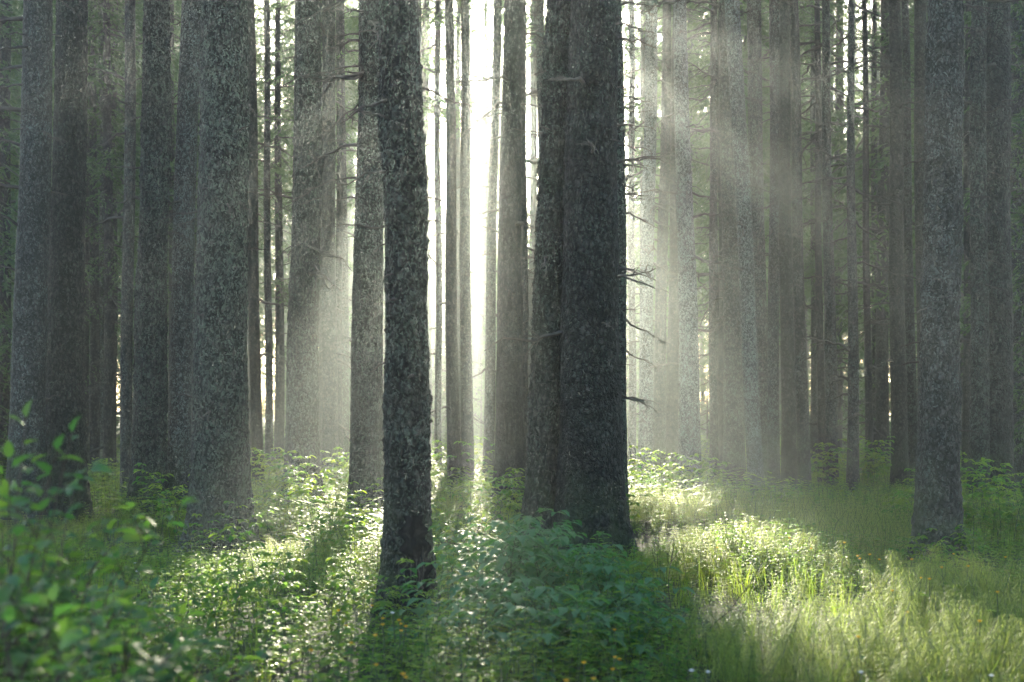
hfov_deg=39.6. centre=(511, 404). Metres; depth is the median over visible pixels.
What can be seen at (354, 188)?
spruce tree
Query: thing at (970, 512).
leafy bush
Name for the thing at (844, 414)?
young spruce
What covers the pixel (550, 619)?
raspberry shrub
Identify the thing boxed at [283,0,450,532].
spruce tree
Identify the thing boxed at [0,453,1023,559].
ground cover
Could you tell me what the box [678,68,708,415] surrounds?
spruce tree
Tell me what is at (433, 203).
spruce tree
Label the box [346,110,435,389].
spruce tree
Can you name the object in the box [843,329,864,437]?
young spruce
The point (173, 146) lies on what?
spruce tree
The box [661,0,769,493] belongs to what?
spruce tree
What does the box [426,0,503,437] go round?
spruce tree
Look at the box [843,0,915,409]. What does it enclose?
spruce tree
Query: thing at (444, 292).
spruce tree
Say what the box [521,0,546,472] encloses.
spruce tree
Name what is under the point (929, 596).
yellow flower
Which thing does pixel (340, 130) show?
spruce tree
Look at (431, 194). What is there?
spruce tree
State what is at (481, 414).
young spruce
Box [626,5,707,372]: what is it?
spruce tree
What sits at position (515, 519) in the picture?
raspberry shrub
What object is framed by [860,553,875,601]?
yellow flower
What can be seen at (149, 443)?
spruce tree
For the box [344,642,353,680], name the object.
yellow flower
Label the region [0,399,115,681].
leafy shrub
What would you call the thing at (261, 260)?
spruce tree
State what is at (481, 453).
ground cover
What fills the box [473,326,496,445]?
young spruce
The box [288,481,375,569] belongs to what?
leafy bush
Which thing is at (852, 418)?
spruce tree
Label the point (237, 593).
leafy bush
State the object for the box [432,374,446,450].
young spruce
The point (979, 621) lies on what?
yellow flower
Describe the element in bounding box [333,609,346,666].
yellow flower
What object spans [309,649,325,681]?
yellow flower
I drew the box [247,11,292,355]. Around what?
spruce tree
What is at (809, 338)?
spruce tree
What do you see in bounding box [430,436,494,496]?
leafy bush
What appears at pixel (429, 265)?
spruce tree
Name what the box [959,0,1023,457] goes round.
spruce tree
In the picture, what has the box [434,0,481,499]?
spruce tree
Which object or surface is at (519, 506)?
grass
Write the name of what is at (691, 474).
leafy bush
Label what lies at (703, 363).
spruce tree
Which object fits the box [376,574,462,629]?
leafy bush
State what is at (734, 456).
spruce tree
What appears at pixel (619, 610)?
raspberry shrub
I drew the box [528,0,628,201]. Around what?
spruce tree
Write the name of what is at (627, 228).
spruce tree
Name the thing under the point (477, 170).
sky
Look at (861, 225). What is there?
spruce tree
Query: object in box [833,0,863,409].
spruce tree
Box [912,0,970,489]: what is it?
spruce tree
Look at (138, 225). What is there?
spruce tree
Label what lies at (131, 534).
leafy shrub
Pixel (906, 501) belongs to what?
leafy bush
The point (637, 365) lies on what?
spruce tree
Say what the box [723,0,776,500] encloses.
spruce tree
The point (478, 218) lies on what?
spruce tree
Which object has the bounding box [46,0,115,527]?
spruce tree
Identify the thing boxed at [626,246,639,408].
spruce tree
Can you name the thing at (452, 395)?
spruce tree
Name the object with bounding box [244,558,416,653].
leafy bush
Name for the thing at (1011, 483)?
leafy bush
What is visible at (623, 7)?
spruce tree
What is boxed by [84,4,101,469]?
spruce tree
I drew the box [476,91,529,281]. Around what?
spruce tree
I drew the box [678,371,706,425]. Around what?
young spruce
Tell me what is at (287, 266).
spruce tree
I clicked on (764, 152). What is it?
spruce tree
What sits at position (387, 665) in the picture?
yellow flower
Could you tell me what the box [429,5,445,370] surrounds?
spruce tree
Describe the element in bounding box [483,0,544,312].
spruce tree
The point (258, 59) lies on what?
spruce tree
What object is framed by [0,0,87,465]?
spruce tree
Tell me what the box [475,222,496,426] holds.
spruce tree
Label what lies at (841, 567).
yellow flower
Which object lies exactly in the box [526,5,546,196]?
spruce tree
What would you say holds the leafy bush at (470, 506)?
on the forest floor
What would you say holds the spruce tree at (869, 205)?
on the forest floor
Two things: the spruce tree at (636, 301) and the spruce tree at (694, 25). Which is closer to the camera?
the spruce tree at (694, 25)
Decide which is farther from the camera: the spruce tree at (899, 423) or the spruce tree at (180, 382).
the spruce tree at (899, 423)
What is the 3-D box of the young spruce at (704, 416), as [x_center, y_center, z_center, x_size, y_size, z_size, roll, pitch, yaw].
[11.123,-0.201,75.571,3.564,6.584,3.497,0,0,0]
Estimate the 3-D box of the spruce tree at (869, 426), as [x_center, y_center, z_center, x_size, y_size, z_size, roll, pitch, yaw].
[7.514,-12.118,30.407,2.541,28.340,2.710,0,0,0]
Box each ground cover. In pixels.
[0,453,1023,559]
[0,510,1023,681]
[116,428,961,480]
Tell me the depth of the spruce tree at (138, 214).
42.44 m
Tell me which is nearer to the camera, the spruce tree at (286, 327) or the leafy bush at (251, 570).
the leafy bush at (251, 570)
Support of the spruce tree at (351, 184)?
on the forest floor
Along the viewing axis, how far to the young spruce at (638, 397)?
80.57 m
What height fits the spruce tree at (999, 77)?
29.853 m
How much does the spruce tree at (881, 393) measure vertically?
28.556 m
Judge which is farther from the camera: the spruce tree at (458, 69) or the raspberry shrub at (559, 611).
the spruce tree at (458, 69)
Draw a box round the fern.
[442,512,500,554]
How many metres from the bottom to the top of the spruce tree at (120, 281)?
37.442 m
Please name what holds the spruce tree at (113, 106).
on the forest floor
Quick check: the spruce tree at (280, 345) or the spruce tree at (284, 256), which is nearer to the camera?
the spruce tree at (280, 345)
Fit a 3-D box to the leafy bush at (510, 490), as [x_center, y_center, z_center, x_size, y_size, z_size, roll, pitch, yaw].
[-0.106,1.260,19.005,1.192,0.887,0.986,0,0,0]
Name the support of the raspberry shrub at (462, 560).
on the forest floor
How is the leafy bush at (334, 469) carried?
on the forest floor
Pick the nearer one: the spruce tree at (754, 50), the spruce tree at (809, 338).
the spruce tree at (754, 50)
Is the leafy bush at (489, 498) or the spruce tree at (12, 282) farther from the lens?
the spruce tree at (12, 282)
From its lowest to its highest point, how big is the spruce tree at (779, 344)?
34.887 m
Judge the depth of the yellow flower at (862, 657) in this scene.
7.64 m
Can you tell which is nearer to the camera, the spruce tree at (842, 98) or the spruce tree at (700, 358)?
the spruce tree at (842, 98)
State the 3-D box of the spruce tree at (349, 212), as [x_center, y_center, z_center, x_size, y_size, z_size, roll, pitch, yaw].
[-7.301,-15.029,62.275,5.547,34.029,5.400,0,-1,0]
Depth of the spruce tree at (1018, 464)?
26.43 m
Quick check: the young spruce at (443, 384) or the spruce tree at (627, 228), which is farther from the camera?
the spruce tree at (627, 228)
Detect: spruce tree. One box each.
[0,0,21,483]
[0,0,79,535]
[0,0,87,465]
[0,0,97,363]
[10,0,21,368]
[10,0,53,250]
[10,0,121,340]
[10,0,178,473]
[10,1,121,385]
[11,11,120,348]
[16,13,138,371]
[17,0,181,373]
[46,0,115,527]
[51,0,179,476]
[51,0,196,420]
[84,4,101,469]
[86,0,173,500]
[88,0,259,438]
[96,0,120,475]
[96,3,199,437]
[97,1,120,475]
[97,2,198,382]
[103,0,175,521]
[121,3,271,431]
[156,0,201,520]
[156,0,275,557]
[167,0,273,325]
[247,0,291,487]
[247,0,294,445]
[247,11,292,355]
[248,0,357,472]
[249,0,354,509]
[255,0,284,348]
[255,0,358,361]
[255,7,274,384]
[256,0,283,473]
[256,12,289,373]
[257,0,287,385]
[257,0,358,460]
[258,0,335,324]
[259,63,291,386]
[259,227,287,418]
[263,0,421,469]
[271,0,294,350]
[271,41,292,328]
[276,0,357,484]
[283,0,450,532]
[290,0,383,423]
[320,0,384,465]
[332,0,474,620]
[335,0,384,398]
[335,0,445,351]
[335,0,493,341]
[335,3,443,388]
[335,5,356,376]
[335,25,434,332]
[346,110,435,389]
[419,0,502,465]
[420,0,470,476]
[422,0,473,414]
[425,0,480,500]
[426,0,484,449]
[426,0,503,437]
[429,2,477,347]
[429,2,529,416]
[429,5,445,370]
[429,25,445,412]
[429,74,445,321]
[429,150,445,326]
[430,0,529,435]
[430,1,456,350]
[431,206,446,414]
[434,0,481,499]
[435,0,531,484]
[458,0,541,513]
[470,0,545,421]
[473,2,537,358]
[474,2,498,336]
[474,64,537,358]
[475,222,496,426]
[476,0,529,330]
[476,0,538,392]
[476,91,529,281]
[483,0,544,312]
[484,0,668,563]
[485,0,543,328]
[485,2,544,254]
[505,0,570,556]
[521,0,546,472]
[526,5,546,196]
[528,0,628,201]
[617,0,666,519]
[622,0,636,220]
[622,0,659,335]
[622,0,718,410]
[622,0,718,429]
[622,5,639,377]
[622,5,697,397]
[623,0,667,478]
[623,0,709,485]
[624,0,709,322]
[624,80,638,338]
[625,0,718,431]
[625,12,678,407]
[626,0,710,478]
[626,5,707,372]
[626,10,640,370]
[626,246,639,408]
[626,285,639,420]
[631,0,750,501]
[656,0,703,475]
[656,0,769,452]
[656,0,809,415]
[657,1,821,305]
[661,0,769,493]
[668,0,769,497]
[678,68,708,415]
[686,0,808,430]
[687,0,746,476]
[692,13,768,377]
[695,0,810,401]
[696,113,708,422]
[697,100,709,408]
[697,183,708,388]
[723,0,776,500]
[740,0,800,485]
[740,0,868,433]
[743,0,801,492]
[743,0,893,493]
[744,0,864,485]
[752,0,853,498]
[761,0,879,471]
[764,9,860,372]
[764,11,809,366]
[764,17,833,434]
[771,0,818,497]
[796,0,879,459]
[800,9,871,366]
[801,0,916,483]
[801,0,926,496]
[801,1,879,410]
[803,0,927,460]
[804,0,964,472]
[806,59,847,365]
[806,135,842,410]
[807,299,823,409]
[810,0,964,431]
[832,0,871,359]
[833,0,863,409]
[833,3,890,429]
[835,0,916,410]
[838,0,924,490]
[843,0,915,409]
[844,6,916,361]
[855,31,916,404]
[856,0,964,419]
[872,0,922,487]
[873,0,1010,428]
[895,0,999,574]
[906,0,1023,504]
[911,84,963,450]
[912,0,926,411]
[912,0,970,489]
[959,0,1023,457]
[962,2,1023,508]
[966,0,1023,493]
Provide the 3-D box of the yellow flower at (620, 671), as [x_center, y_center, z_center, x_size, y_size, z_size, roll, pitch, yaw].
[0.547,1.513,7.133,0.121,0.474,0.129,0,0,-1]
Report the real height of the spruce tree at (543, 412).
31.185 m
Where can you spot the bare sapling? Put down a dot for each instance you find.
(669, 570)
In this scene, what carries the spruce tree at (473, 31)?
on the forest floor
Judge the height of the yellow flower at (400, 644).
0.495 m
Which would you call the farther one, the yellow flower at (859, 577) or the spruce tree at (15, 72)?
the spruce tree at (15, 72)
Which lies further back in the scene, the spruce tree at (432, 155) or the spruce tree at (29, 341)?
the spruce tree at (432, 155)
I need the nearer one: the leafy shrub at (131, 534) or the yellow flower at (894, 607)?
the leafy shrub at (131, 534)
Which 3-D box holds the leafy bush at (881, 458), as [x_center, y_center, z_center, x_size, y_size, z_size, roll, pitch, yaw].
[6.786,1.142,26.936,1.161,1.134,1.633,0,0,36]
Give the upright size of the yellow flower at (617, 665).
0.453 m
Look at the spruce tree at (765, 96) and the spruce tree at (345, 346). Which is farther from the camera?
the spruce tree at (765, 96)
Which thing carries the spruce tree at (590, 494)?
on the forest floor
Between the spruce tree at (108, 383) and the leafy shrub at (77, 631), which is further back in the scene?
the spruce tree at (108, 383)
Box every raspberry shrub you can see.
[372,571,518,668]
[396,534,586,671]
[416,524,563,636]
[421,579,579,681]
[433,522,507,597]
[447,581,608,681]
[467,508,586,592]
[472,576,629,681]
[483,520,579,611]
[502,578,615,671]
[511,513,626,597]
[524,538,682,632]
[559,551,662,616]
[567,579,686,679]
[577,563,694,659]
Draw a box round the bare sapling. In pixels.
[645,531,696,633]
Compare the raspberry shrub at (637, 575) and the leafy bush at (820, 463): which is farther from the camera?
the leafy bush at (820, 463)
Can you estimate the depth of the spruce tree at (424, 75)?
42.94 m
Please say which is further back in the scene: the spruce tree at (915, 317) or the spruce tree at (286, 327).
the spruce tree at (286, 327)
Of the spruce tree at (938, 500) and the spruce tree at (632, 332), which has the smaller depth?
the spruce tree at (938, 500)
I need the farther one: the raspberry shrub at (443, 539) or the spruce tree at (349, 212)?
the spruce tree at (349, 212)
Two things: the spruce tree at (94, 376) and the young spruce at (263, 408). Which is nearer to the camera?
the spruce tree at (94, 376)
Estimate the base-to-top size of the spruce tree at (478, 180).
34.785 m
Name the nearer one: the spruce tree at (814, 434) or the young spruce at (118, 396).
the spruce tree at (814, 434)
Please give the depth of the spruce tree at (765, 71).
35.91 m
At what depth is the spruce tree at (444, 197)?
82.48 m
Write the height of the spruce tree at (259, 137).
30.896 m
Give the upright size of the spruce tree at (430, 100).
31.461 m
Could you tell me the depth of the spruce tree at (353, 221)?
66.70 m
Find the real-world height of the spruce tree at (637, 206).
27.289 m
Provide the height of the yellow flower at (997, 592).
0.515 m
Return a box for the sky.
[22,0,911,413]
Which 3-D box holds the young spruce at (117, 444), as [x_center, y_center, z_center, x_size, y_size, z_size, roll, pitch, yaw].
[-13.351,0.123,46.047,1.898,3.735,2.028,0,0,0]
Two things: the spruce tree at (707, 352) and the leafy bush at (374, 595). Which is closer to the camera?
the leafy bush at (374, 595)
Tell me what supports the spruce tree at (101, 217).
on the forest floor
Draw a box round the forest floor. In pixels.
[1,415,1023,681]
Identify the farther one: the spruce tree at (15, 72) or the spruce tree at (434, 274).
the spruce tree at (434, 274)
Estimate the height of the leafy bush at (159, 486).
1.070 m
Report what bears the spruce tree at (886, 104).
on the forest floor
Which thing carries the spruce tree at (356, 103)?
on the forest floor
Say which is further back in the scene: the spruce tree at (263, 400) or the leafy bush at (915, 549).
the spruce tree at (263, 400)
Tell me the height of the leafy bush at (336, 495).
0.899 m
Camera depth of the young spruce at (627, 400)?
66.82 m
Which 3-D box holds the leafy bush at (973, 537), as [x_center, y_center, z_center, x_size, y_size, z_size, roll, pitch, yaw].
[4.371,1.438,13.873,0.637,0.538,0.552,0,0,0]
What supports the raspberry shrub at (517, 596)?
on the forest floor
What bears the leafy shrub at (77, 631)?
on the forest floor
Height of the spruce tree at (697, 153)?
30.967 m
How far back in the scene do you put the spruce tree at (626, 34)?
46.24 m
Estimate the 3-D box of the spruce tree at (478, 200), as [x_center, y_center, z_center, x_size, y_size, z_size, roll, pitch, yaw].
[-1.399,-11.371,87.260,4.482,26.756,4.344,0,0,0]
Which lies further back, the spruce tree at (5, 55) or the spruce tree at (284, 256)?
the spruce tree at (284, 256)
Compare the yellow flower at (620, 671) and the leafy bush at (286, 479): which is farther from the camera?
the leafy bush at (286, 479)
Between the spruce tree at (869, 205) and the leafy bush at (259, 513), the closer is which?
the leafy bush at (259, 513)
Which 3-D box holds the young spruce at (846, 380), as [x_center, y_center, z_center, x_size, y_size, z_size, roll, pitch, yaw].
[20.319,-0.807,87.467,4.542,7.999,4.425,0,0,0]
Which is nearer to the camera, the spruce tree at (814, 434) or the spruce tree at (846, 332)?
the spruce tree at (814, 434)
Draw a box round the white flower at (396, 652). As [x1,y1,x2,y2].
[384,612,405,659]
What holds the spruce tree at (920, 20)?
on the forest floor
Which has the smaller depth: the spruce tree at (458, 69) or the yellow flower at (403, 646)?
the yellow flower at (403, 646)
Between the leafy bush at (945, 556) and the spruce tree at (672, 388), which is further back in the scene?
the spruce tree at (672, 388)
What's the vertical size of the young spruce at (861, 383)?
5.462 m
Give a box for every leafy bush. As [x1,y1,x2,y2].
[132,463,189,548]
[157,490,273,540]
[157,497,261,557]
[162,555,309,655]
[181,516,366,631]
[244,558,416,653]
[250,447,284,491]
[251,468,322,539]
[255,450,338,518]
[285,469,383,532]
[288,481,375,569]
[320,447,349,500]
[328,575,456,624]
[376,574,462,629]
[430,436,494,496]
[431,484,518,564]
[443,476,524,537]
[464,467,524,518]
[474,443,494,478]
[625,482,653,533]
[628,445,726,503]
[655,450,726,496]
[810,439,851,493]
[838,436,894,491]
[882,468,914,528]
[882,533,956,569]
[903,452,1023,549]
[905,543,994,572]
[926,524,990,570]
[960,458,1023,532]
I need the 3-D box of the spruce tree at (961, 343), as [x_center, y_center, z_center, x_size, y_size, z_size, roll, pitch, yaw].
[12.445,-13.425,39.971,3.858,30.799,4.019,0,0,0]
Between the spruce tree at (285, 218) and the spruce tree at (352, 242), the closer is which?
the spruce tree at (352, 242)
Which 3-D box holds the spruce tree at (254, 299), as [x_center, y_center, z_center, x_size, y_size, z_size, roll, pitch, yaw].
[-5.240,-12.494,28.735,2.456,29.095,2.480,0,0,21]
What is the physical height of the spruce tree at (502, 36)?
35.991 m
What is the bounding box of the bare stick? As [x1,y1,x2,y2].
[694,563,761,651]
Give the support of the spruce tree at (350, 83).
on the forest floor
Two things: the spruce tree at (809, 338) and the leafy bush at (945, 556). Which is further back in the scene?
the spruce tree at (809, 338)
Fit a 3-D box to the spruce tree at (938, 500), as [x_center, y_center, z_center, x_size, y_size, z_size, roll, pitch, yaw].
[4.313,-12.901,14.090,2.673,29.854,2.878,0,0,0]
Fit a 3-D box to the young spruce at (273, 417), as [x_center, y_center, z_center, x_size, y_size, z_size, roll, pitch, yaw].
[-6.586,0.247,40.053,1.863,3.632,1.688,0,0,0]
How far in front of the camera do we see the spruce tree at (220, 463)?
16.00 m
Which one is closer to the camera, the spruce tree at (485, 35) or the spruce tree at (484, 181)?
the spruce tree at (485, 35)
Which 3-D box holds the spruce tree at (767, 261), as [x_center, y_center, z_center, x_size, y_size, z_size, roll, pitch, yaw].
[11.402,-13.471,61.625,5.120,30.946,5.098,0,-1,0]
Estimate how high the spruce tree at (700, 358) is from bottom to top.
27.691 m
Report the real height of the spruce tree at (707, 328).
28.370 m
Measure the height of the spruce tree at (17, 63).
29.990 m
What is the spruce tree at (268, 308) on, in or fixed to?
on the forest floor
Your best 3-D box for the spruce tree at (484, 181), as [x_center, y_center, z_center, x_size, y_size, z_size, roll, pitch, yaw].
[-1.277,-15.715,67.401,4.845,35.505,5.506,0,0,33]
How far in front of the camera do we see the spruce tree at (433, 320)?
69.93 m
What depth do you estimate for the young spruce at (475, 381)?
60.87 m
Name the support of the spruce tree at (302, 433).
on the forest floor
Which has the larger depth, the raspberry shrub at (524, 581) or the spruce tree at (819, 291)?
the spruce tree at (819, 291)
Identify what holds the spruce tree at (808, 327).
on the forest floor
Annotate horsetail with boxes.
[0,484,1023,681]
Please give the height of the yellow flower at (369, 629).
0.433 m
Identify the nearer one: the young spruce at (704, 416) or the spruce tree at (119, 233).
the spruce tree at (119, 233)
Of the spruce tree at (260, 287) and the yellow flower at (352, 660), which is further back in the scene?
the spruce tree at (260, 287)
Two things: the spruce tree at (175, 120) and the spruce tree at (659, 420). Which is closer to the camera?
the spruce tree at (659, 420)
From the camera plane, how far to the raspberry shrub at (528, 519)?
11.21 m
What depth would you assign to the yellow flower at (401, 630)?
8.30 m
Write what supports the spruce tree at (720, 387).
on the forest floor
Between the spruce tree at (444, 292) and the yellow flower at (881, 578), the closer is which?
the yellow flower at (881, 578)
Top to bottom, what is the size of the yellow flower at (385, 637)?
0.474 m
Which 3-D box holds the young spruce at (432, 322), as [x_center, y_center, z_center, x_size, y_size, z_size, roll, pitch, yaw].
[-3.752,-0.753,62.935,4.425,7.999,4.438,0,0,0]
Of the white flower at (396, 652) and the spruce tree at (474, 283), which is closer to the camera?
the white flower at (396, 652)
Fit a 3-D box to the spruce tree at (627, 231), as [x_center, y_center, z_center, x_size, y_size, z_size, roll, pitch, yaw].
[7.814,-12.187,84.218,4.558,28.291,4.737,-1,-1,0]
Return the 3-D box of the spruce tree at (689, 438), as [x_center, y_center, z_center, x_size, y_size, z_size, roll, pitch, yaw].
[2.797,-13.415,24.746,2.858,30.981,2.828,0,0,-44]
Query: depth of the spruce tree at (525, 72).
54.98 m
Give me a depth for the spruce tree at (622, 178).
17.94 m
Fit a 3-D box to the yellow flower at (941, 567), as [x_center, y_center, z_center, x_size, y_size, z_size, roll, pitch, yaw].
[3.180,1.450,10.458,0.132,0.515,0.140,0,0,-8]
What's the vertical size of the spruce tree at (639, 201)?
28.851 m
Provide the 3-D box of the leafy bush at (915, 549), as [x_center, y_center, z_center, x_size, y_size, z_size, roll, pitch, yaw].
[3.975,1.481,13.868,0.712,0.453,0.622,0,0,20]
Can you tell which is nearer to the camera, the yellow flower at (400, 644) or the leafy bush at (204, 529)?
the yellow flower at (400, 644)
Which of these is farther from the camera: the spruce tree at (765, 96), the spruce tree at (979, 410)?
the spruce tree at (765, 96)
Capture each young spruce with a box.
[116,333,167,439]
[116,414,119,452]
[250,363,285,458]
[262,347,318,433]
[262,387,273,426]
[431,301,446,440]
[432,312,484,438]
[432,347,483,441]
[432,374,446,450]
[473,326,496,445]
[473,367,495,447]
[626,328,638,433]
[626,354,638,439]
[626,387,638,454]
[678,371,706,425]
[700,370,708,436]
[700,383,708,456]
[779,364,810,435]
[809,350,864,457]
[838,324,890,470]
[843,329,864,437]
[843,335,863,417]
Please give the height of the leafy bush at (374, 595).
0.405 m
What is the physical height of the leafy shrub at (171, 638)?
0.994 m
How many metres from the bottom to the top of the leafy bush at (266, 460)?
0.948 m
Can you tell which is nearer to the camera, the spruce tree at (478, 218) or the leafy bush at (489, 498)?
the leafy bush at (489, 498)
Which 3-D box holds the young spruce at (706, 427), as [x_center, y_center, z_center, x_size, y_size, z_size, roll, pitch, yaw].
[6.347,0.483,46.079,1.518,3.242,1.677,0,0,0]
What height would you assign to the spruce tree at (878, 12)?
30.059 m
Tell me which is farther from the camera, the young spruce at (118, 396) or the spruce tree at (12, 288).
the young spruce at (118, 396)
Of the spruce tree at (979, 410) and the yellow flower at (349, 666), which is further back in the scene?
the spruce tree at (979, 410)
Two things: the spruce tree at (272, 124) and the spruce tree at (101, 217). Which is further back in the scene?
the spruce tree at (272, 124)
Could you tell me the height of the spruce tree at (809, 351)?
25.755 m
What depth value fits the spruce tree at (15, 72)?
32.48 m
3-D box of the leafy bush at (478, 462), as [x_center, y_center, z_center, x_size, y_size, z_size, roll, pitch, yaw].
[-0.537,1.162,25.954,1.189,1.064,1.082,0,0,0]
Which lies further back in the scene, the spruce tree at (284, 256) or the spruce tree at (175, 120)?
the spruce tree at (284, 256)
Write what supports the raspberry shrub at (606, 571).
on the forest floor
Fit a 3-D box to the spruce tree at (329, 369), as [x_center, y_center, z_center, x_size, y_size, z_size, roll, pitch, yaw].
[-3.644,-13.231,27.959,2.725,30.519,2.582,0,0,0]
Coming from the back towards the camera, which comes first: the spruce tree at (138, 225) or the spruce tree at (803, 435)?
the spruce tree at (138, 225)
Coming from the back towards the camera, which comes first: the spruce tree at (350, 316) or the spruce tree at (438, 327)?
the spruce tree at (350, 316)
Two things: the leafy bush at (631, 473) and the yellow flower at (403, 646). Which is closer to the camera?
the yellow flower at (403, 646)
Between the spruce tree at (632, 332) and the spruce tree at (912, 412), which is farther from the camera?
the spruce tree at (632, 332)
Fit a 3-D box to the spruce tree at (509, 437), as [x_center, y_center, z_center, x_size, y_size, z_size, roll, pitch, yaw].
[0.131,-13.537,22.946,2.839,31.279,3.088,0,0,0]
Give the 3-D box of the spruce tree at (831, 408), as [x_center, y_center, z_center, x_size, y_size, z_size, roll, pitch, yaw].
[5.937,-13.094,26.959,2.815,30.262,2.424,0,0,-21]
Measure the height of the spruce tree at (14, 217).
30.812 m
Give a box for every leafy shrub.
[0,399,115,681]
[0,540,214,681]
[15,497,197,680]
[48,574,302,681]
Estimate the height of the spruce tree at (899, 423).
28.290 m
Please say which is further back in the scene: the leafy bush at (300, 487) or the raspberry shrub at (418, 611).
the leafy bush at (300, 487)
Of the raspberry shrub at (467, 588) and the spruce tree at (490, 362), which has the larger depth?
the spruce tree at (490, 362)
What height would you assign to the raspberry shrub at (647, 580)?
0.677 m
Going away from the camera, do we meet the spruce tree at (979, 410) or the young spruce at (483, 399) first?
the spruce tree at (979, 410)
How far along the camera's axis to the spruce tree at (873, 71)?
35.93 m
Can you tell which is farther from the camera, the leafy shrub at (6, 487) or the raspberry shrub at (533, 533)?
the raspberry shrub at (533, 533)
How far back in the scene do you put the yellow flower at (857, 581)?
11.75 m
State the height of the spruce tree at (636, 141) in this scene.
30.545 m
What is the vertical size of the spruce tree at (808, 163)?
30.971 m
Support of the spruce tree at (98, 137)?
on the forest floor
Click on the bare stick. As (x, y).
(734, 603)
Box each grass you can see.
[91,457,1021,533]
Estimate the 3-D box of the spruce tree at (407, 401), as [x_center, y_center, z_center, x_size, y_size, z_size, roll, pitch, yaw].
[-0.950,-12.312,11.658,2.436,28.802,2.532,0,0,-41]
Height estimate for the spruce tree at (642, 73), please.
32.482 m
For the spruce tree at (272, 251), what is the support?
on the forest floor
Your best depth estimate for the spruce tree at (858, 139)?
38.47 m
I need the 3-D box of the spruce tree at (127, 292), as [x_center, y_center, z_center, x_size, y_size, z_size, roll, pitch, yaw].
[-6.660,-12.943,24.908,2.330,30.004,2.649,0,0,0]
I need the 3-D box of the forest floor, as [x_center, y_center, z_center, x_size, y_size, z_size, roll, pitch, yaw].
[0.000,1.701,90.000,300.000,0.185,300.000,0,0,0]
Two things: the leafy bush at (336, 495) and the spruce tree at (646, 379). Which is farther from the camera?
the spruce tree at (646, 379)
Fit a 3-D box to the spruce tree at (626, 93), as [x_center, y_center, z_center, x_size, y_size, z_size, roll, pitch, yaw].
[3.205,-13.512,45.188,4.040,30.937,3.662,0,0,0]
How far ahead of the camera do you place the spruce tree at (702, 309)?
39.12 m
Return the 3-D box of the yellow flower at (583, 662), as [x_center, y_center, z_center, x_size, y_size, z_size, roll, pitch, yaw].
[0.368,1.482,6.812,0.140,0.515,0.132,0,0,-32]
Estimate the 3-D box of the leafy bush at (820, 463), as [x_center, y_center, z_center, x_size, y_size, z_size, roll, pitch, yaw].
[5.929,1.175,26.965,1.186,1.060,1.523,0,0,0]
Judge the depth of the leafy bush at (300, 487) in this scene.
17.85 m
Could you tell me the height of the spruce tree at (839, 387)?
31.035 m
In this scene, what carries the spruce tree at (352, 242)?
on the forest floor
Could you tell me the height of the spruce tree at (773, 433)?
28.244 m
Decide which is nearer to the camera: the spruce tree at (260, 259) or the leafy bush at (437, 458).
the leafy bush at (437, 458)
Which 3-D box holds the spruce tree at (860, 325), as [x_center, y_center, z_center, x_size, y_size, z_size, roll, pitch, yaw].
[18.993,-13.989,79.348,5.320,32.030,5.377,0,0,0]
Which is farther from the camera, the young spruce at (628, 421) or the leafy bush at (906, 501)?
the young spruce at (628, 421)
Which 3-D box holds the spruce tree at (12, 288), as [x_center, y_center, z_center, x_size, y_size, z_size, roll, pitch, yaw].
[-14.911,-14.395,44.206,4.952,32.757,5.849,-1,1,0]
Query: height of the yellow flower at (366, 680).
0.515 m
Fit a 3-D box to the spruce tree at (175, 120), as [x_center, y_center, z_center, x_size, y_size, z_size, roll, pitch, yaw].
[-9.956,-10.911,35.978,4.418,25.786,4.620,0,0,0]
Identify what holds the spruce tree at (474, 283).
on the forest floor
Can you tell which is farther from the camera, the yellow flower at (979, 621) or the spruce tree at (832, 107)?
the spruce tree at (832, 107)
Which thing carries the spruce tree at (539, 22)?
on the forest floor
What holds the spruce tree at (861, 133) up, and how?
on the forest floor
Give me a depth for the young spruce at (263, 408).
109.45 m
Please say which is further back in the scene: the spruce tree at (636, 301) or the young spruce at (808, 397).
the spruce tree at (636, 301)
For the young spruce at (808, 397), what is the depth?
52.05 m
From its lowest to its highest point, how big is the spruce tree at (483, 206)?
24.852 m
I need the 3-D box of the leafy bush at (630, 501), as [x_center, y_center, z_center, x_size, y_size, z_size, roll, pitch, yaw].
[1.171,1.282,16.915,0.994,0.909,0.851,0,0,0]
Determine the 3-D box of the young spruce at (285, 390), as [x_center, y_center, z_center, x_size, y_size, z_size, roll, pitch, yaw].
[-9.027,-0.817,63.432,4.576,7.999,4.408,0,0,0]
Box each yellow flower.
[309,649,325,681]
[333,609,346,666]
[336,625,358,680]
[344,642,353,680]
[357,634,377,681]
[360,605,375,664]
[374,617,392,677]
[375,623,398,676]
[390,629,402,680]
[392,619,409,680]
[393,625,407,679]
[581,661,585,681]
[604,629,625,678]
[616,658,630,681]
[833,542,846,590]
[849,558,861,598]
[854,555,866,609]
[856,636,874,681]
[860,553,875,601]
[876,559,888,603]
[891,590,898,643]
[921,578,937,613]
[936,566,949,618]
[970,620,984,678]
[986,591,1004,649]
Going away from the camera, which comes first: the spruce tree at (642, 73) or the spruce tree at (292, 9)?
the spruce tree at (642, 73)
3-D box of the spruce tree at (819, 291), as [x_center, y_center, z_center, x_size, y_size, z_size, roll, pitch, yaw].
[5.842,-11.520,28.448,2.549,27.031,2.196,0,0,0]
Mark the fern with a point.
(476, 531)
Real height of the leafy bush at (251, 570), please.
0.862 m
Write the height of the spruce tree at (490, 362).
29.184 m
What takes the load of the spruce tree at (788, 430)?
on the forest floor

